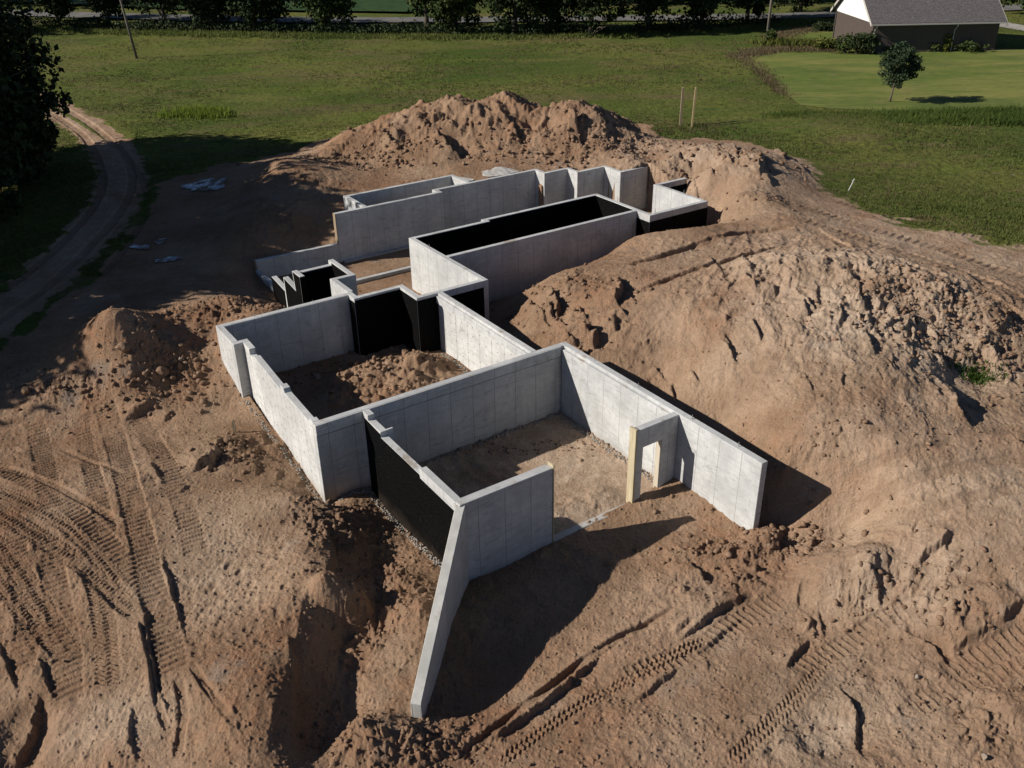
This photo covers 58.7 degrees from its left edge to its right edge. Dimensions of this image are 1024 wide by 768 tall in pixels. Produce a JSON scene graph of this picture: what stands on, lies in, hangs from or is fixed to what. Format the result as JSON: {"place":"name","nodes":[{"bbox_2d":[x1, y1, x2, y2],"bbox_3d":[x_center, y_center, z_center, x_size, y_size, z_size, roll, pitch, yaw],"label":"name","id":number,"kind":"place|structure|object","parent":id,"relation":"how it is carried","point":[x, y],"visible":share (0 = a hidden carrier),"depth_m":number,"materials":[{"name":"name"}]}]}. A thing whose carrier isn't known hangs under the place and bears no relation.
{"place":"outdoors","nodes":[
{"label":"outdoors","id":0,"kind":"place"},
{"bbox_2d":[0,94,145,335],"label":"dirt track","id":1,"kind":"structure","parent":0,"point":[111,207],"depth_m":51.48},
{"bbox_2d":[10,0,423,11],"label":"crop field","id":2,"kind":"structure","parent":0,"point":[384,5],"depth_m":142.41,"materials":[{"name":"green plant"}]},
{"bbox_2d":[0,0,1023,767],"bbox_3d":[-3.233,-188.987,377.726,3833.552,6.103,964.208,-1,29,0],"label":"ground","id":3,"kind":"structure","parent":0,"point":[60,510],"depth_m":28.70,"materials":[{"name":"brown soil"}]},
{"bbox_2d":[0,20,26,179],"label":"broadleaf tree","id":4,"kind":"object","parent":3,"relation":"on","point":[17,152],"visible":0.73,"depth_m":53.55,"materials":[{"name":"green plant"}]},
{"bbox_2d":[21,386,29,395],"bbox_3d":[-18.777,0.262,35.133,0.297,0.381,0.443,-13,-6,-15],"label":"soil clod","id":5,"kind":"object","parent":3,"relation":"on","point":[25,390],"visible":1,"depth_m":34.99,"materials":[{"name":"brown soil"}]},
{"bbox_2d":[0,0,64,120],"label":"broadleaf tree","id":6,"kind":"object","parent":3,"relation":"on","point":[12,56],"visible":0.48,"depth_m":59.97,"materials":[{"name":"green plant"}]},
{"bbox_2d":[0,80,73,187],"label":"bushy tree","id":7,"kind":"object","parent":3,"relation":"on","point":[38,133],"visible":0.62,"depth_m":56.47,"materials":[{"name":"green plant"}]},
{"bbox_2d":[29,0,78,20],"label":"hedgerow tree","id":8,"kind":"object","parent":3,"relation":"on","point":[60,8],"visible":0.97,"depth_m":130.44,"materials":[{"name":"green plant"}]},
{"bbox_2d":[15,307,201,402],"bbox_3d":[-16.078,-2.061,37.278,7.600,2.734,6.794,-1,29,0],"label":"dirt heap","id":9,"kind":"object","parent":3,"relation":"on","point":[112,323],"visible":1,"depth_m":35.81,"materials":[{"name":"brown soil"}]},
{"bbox_2d":[115,342,129,352],"bbox_3d":[-15.184,-1.441,35.537,0.577,0.442,0.479,-1,29,0],"label":"soil clod","id":10,"kind":"object","parent":9,"relation":"on","point":[123,347],"visible":1,"depth_m":35.36,"materials":[{"name":"brown soil"}]},
{"bbox_2d":[155,366,168,376],"bbox_3d":[-13.790,-0.478,35.925,0.457,0.357,0.532,35,13,26],"label":"soil clod","id":11,"kind":"object","parent":9,"relation":"on","point":[162,371],"visible":1,"depth_m":35.78,"materials":[{"name":"brown soil"}]},
{"bbox_2d":[84,0,137,26],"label":"hedgerow tree","id":12,"kind":"object","parent":3,"relation":"on","point":[104,6],"visible":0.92,"depth_m":126.55,"materials":[{"name":"green plant"}]},
{"bbox_2d":[120,0,137,58],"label":"utility pole","id":13,"kind":"object","parent":3,"relation":"on","point":[130,35],"visible":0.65,"depth_m":100.07,"materials":[{"name":"grey wood"}]},
{"bbox_2d":[128,244,149,248],"bbox_3d":[-19.701,-7.241,48.078,1.251,0.136,0.643,-1,29,0],"label":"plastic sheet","id":14,"kind":"object","parent":3,"relation":"on","point":[135,246],"visible":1,"depth_m":48.06,"materials":[{"name":"plastic"}]},
{"bbox_2d":[127,0,187,26],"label":"hedgerow tree","id":15,"kind":"object","parent":3,"relation":"on","point":[166,6],"visible":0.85,"depth_m":123.55,"materials":[{"name":"green plant"}]},
{"bbox_2d":[154,238,167,243],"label":"puddle","id":16,"kind":"object","parent":3,"relation":"on","point":[162,240],"visible":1,"depth_m":48.67,"materials":[{"name":"liquid"}]},
{"bbox_2d":[155,256,181,261],"bbox_3d":[-17.519,-6.399,46.516,1.467,0.056,0.693,-8,29,-13],"label":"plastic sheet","id":17,"kind":"object","parent":3,"relation":"on","point":[171,258],"visible":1,"depth_m":46.45,"materials":[{"name":"plastic"}]},
{"bbox_2d":[156,103,241,121],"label":"reed clump","id":18,"kind":"object","parent":3,"relation":"on","point":[200,111],"visible":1,"depth_m":74.97,"materials":[{"name":"green plant"}]},
{"bbox_2d":[167,0,234,28],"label":"hedgerow tree","id":19,"kind":"object","parent":3,"relation":"on","point":[201,15],"visible":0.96,"depth_m":120.12,"materials":[{"name":"green plant"}]},
{"bbox_2d":[181,177,226,190],"bbox_3d":[-18.883,-12.325,55.888,3.420,0.517,1.971,4,29,10],"label":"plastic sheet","id":20,"kind":"object","parent":3,"relation":"on","point":[207,184],"visible":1,"depth_m":55.79,"materials":[{"name":"plastic"}]},
{"bbox_2d":[223,435,232,443],"bbox_3d":[-10.123,2.021,32.452,0.269,0.403,0.298,11,31,21],"label":"soil clod","id":21,"kind":"object","parent":3,"relation":"on","point":[226,440],"visible":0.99,"depth_m":32.32,"materials":[{"name":"brown soil"}]},
{"bbox_2d":[232,419,235,432],"bbox_3d":[-10.217,1.681,33.489,0.118,0.850,0.090,-1,29,0],"label":"board","id":22,"kind":"object","parent":3,"relation":"on","point":[233,425],"visible":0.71,"depth_m":33.37,"materials":[{"name":"brown wood"}]},
{"bbox_2d":[233,456,239,463],"bbox_3d":[-9.590,2.653,31.666,0.227,0.299,0.232,-13,31,-21],"label":"soil clod","id":23,"kind":"object","parent":3,"relation":"on","point":[236,460],"visible":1,"depth_m":31.59,"materials":[{"name":"brown soil"}]},
{"bbox_2d":[221,0,291,31],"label":"hedgerow tree","id":24,"kind":"object","parent":3,"relation":"on","point":[250,12],"visible":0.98,"depth_m":118.98,"materials":[{"name":"green plant"}]},
{"bbox_2d":[313,373,320,379],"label":"stone","id":25,"kind":"object","parent":3,"relation":"on","point":[316,376],"visible":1,"depth_m":37.36,"materials":[{"name":"grey stone"}]},
{"bbox_2d":[291,0,357,32],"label":"hedgerow tree","id":26,"kind":"object","parent":3,"relation":"on","point":[328,9],"visible":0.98,"depth_m":116.56,"materials":[{"name":"green plant"}]},
{"bbox_2d":[255,259,410,307],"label":"stair pit walls","id":27,"kind":"structure","parent":3,"relation":"on","point":[333,277],"depth_m":41.81,"materials":[{"name":"concrete"}]},
{"bbox_2d":[343,370,353,378],"bbox_3d":[-6.505,-0.336,36.300,0.327,0.410,0.491,21,36,35],"label":"soil clod","id":28,"kind":"object","parent":3,"relation":"on","point":[347,374],"visible":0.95,"depth_m":36.18,"materials":[{"name":"brown soil"}]},
{"bbox_2d":[369,366,376,371],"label":"soil clod","id":29,"kind":"object","parent":3,"relation":"on","point":[371,368],"visible":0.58,"depth_m":36.62,"materials":[{"name":"brown soil"}]},
{"bbox_2d":[216,279,535,499],"bbox_3d":[-4.603,-0.605,35.926,11.236,3.450,9.168,-19,33,-29],"label":"room foundation","id":30,"kind":"object","parent":3,"relation":"on","point":[258,351],"visible":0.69,"depth_m":37.72,"materials":[{"name":"concrete"}]},
{"bbox_2d":[376,382,382,387],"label":"soil clod","id":31,"kind":"object","parent":3,"relation":"on","point":[380,385],"visible":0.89,"depth_m":35.77,"materials":[{"name":"brown soil"}]},
{"bbox_2d":[402,349,408,355],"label":"soil clod","id":32,"kind":"object","parent":3,"relation":"on","point":[404,351],"visible":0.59,"depth_m":38.72,"materials":[{"name":"brown soil"}]},
{"bbox_2d":[343,175,468,209],"bbox_3d":[-5.758,-9.597,52.418,7.140,3.450,2.496,-19,33,-29],"label":"annex foundation","id":33,"kind":"object","parent":3,"relation":"on","point":[382,195],"visible":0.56,"depth_m":52.42,"materials":[{"name":"concrete"}]},
{"bbox_2d":[30,11,793,34],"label":"hedge undergrowth","id":34,"kind":"object","parent":3,"relation":"on","point":[381,28],"visible":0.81,"depth_m":116.60,"materials":[{"name":"green plant"}]},
{"bbox_2d":[406,0,437,31],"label":"hedgerow tree","id":35,"kind":"object","parent":3,"relation":"on","point":[423,4],"visible":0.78,"depth_m":115.31,"materials":[{"name":"green plant"}]},
{"bbox_2d":[28,16,833,41],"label":"hedge bank weeds","id":36,"kind":"object","parent":3,"relation":"on","point":[800,21],"visible":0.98,"depth_m":114.17,"materials":[{"name":"green plant"}]},
{"bbox_2d":[411,505,468,718],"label":"retaining wall","id":37,"kind":"structure","parent":3,"relation":"on","point":[453,582],"depth_m":23.88,"materials":[{"name":"concrete"}]},
{"bbox_2d":[243,353,653,568],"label":"gravel","id":38,"kind":"structure","parent":3,"relation":"on","point":[434,560],"depth_m":32.20,"materials":[{"name":"grey gravel"}]},
{"bbox_2d":[253,165,648,277],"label":"wall","id":39,"kind":"structure","parent":3,"relation":"on","point":[376,229],"depth_m":52.27,"materials":[{"name":"concrete"}]},
{"bbox_2d":[426,0,486,35],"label":"hedgerow tree","id":40,"kind":"object","parent":3,"relation":"on","point":[448,13],"visible":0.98,"depth_m":113.39,"materials":[{"name":"green plant"}]},
{"bbox_2d":[300,90,649,172],"bbox_3d":[-2.131,-18.300,63.124,23.123,4.492,21.425,9,30,18],"label":"dirt heap","id":41,"kind":"object","parent":3,"relation":"on","point":[517,111],"visible":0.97,"depth_m":59.13,"materials":[{"name":"brown soil"}]},
{"bbox_2d":[482,167,517,176],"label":"stone dust","id":42,"kind":"object","parent":3,"relation":"on","point":[496,171],"visible":0.97,"depth_m":55.38,"materials":[{"name":"white stone"}]},
{"bbox_2d":[0,11,1023,277],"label":"meadow grass","id":43,"kind":"structure","parent":3,"relation":"on","point":[1016,207],"depth_m":65.22,"materials":[{"name":"green plant"}]},
{"bbox_2d":[1,106,1023,767],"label":"soil clods","id":44,"kind":"object","parent":3,"relation":"on","point":[777,468],"visible":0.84,"depth_m":33.79,"materials":[{"name":"brown soil"}]},
{"bbox_2d":[479,0,547,33],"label":"hedgerow tree","id":45,"kind":"object","parent":3,"relation":"on","point":[519,12],"visible":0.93,"depth_m":111.65,"materials":[{"name":"green plant"}]},
{"bbox_2d":[409,193,652,320],"bbox_3d":[1.755,-6.154,45.779,11.950,3.550,7.100,-19,33,-29],"label":"black lined foundation","id":46,"kind":"object","parent":3,"relation":"on","point":[511,254],"visible":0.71,"depth_m":45.78,"materials":[{"name":"concrete"}]},
{"bbox_2d":[312,342,767,580],"bbox_3d":[0.588,3.154,28.822,10.170,3.510,9.960,-19,33,-29],"label":"front room foundation","id":47,"kind":"object","parent":3,"relation":"on","point":[383,448],"visible":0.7,"depth_m":29.85,"materials":[{"name":"concrete"}]},
{"bbox_2d":[527,0,579,33],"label":"hedgerow tree","id":48,"kind":"object","parent":3,"relation":"on","point":[552,14],"visible":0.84,"depth_m":111.62,"materials":[{"name":"green plant"}]},
{"bbox_2d":[561,0,625,36],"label":"hedgerow tree","id":49,"kind":"object","parent":3,"relation":"on","point":[594,8],"visible":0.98,"depth_m":110.07,"materials":[{"name":"green plant"}]},
{"bbox_2d":[617,0,677,30],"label":"hedgerow tree","id":50,"kind":"object","parent":3,"relation":"on","point":[648,8],"visible":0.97,"depth_m":111.99,"materials":[{"name":"green plant"}]},
{"bbox_2d":[649,177,707,232],"bbox_3d":[9.236,-8.947,50.633,3.001,3.570,7.308,4,29,9],"label":"corner box foundation","id":51,"kind":"object","parent":3,"relation":"on","point":[674,206],"visible":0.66,"depth_m":49.11,"materials":[{"name":"concrete"}]},
{"bbox_2d":[679,87,683,126],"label":"wooden stake","id":52,"kind":"object","parent":3,"relation":"on","point":[681,108],"visible":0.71,"depth_m":68.71,"materials":[{"name":"beige wood"}]},
{"bbox_2d":[691,87,696,127],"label":"wooden stake","id":53,"kind":"object","parent":3,"relation":"on","point":[694,102],"visible":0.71,"depth_m":68.29,"materials":[{"name":"yellow wood"}]},
{"bbox_2d":[673,0,742,27],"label":"hedgerow tree","id":54,"kind":"object","parent":3,"relation":"on","point":[700,8],"visible":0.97,"depth_m":113.25,"materials":[{"name":"green plant"}]},
{"bbox_2d":[722,0,782,19],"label":"hedgerow tree","id":55,"kind":"object","parent":3,"relation":"on","point":[759,8],"visible":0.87,"depth_m":118.32,"materials":[{"name":"green plant"}]},
{"bbox_2d":[766,0,772,33],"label":"utility pole","id":56,"kind":"object","parent":3,"relation":"on","point":[769,16],"visible":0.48,"depth_m":104.52,"materials":[{"name":"grey wood"}]},
{"bbox_2d":[764,28,777,40],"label":"shrub","id":57,"kind":"object","parent":3,"relation":"on","point":[771,34],"visible":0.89,"depth_m":104.17,"materials":[{"name":"green plant"}]},
{"bbox_2d":[777,525,786,532],"bbox_3d":[8.307,4.466,28.053,0.266,0.247,0.291,-6,29,-9],"label":"soil clod","id":58,"kind":"object","parent":3,"relation":"on","point":[782,528],"visible":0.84,"depth_m":27.94,"materials":[{"name":"brown soil"}]},
{"bbox_2d":[724,24,852,101],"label":"tall dry weeds","id":59,"kind":"object","parent":3,"relation":"on","point":[764,50],"visible":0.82,"depth_m":98.54,"materials":[{"name":"green plant"}]},
{"bbox_2d":[773,0,823,11],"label":"hedgerow tree","id":60,"kind":"object","parent":3,"relation":"on","point":[802,3],"visible":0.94,"depth_m":127.64,"materials":[{"name":"green plant"}]},
{"bbox_2d":[796,520,806,527],"bbox_3d":[8.889,4.312,27.884,0.341,0.400,0.263,-10,74,-3],"label":"soil clod","id":61,"kind":"object","parent":3,"relation":"on","point":[801,524],"visible":1,"depth_m":27.77,"materials":[{"name":"brown soil"}]},
{"bbox_2d":[748,36,858,48],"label":"goldenrod","id":62,"kind":"object","parent":3,"relation":"on","point":[799,41],"visible":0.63,"depth_m":102.62,"materials":[{"name":"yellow plant"}]},
{"bbox_2d":[779,30,834,39],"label":"lawn patch","id":63,"kind":"object","parent":3,"relation":"on","point":[827,34],"visible":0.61,"depth_m":108.89,"materials":[{"name":"green plant"}]},
{"bbox_2d":[809,21,833,31],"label":"shrub","id":64,"kind":"object","parent":3,"relation":"on","point":[824,26],"visible":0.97,"depth_m":111.64,"materials":[{"name":"green plant"}]},
{"bbox_2d":[812,35,838,48],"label":"shrub","id":65,"kind":"object","parent":3,"relation":"on","point":[825,42],"visible":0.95,"depth_m":99.51,"materials":[{"name":"green plant"}]},
{"bbox_2d":[834,32,858,53],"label":"shrub","id":66,"kind":"object","parent":3,"relation":"on","point":[842,46],"visible":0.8,"depth_m":97.38,"materials":[{"name":"green plant"}]},
{"bbox_2d":[846,32,869,53],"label":"shrub","id":67,"kind":"object","parent":3,"relation":"on","point":[853,44],"visible":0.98,"depth_m":96.29,"materials":[{"name":"green plant"}]},
{"bbox_2d":[755,103,1023,127],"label":"ditch grass","id":68,"kind":"structure","parent":3,"relation":"on","point":[999,116],"depth_m":69.82,"materials":[{"name":"green plant"}]},
{"bbox_2d":[830,0,1007,52],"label":"barn","id":69,"kind":"structure","parent":3,"relation":"on","point":[919,25],"depth_m":96.53,"materials":[{"name":"grey metal"}]},
{"bbox_2d":[947,354,1008,387],"bbox_3d":[16.841,-0.469,32.343,2.828,0.694,1.646,-1,29,0],"label":"grass patch","id":70,"kind":"object","parent":3,"relation":"on","point":[972,377],"visible":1,"depth_m":32.39,"materials":[{"name":"green plant"}]},
{"bbox_2d":[981,753,987,759],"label":"stone","id":71,"kind":"object","parent":3,"relation":"on","point":[984,756],"visible":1,"depth_m":20.50,"materials":[{"name":"beige stone"}]},
{"bbox_2d":[1000,0,1023,10],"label":"hedgerow tree","id":72,"kind":"object","parent":3,"relation":"on","point":[1013,2],"visible":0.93,"depth_m":122.06,"materials":[{"name":"green plant"}]},
{"bbox_2d":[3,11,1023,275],"bbox_3d":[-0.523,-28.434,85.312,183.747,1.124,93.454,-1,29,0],"label":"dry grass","id":73,"kind":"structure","parent":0,"point":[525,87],"depth_m":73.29,"materials":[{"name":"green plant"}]},
{"bbox_2d":[9,4,1022,22],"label":"road","id":74,"kind":"structure","parent":0,"point":[487,19],"depth_m":127.15,"materials":[{"name":"grey asphalt"}]},
{"bbox_2d":[748,49,1023,110],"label":"lawn","id":75,"kind":"structure","parent":0,"point":[990,78],"depth_m":83.68,"materials":[{"name":"green plant"}]},
{"bbox_2d":[862,31,880,53],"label":"shrub","id":76,"kind":"object","parent":75,"relation":"on","point":[873,43],"visible":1,"depth_m":95.83,"materials":[{"name":"green plant"}]},
{"bbox_2d":[884,42,906,50],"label":"shrub","id":77,"kind":"object","parent":75,"relation":"on","point":[886,48],"visible":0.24,"depth_m":96.67,"materials":[{"name":"green plant"}]},
{"bbox_2d":[877,41,924,101],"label":"young tree","id":78,"kind":"object","parent":75,"relation":"on","point":[899,70],"visible":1,"depth_m":73.49,"materials":[{"name":"green plant"}]},
{"bbox_2d":[927,42,940,51],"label":"shrub","id":79,"kind":"object","parent":75,"relation":"on","point":[934,46],"visible":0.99,"depth_m":96.95,"materials":[{"name":"green plant"}]},
{"bbox_2d":[941,33,953,51],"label":"shrub","id":80,"kind":"object","parent":75,"relation":"on","point":[946,45],"visible":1,"depth_m":96.84,"materials":[{"name":"green plant"}]},
{"bbox_2d":[954,39,989,51],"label":"shrub","id":81,"kind":"object","parent":75,"relation":"on","point":[972,47],"visible":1,"depth_m":96.51,"materials":[{"name":"green plant"}]},
{"bbox_2d":[999,22,1023,30],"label":"driveway","id":82,"kind":"structure","parent":0,"point":[1014,26],"depth_m":113.23,"materials":[{"name":"grey concrete"}]}
]}

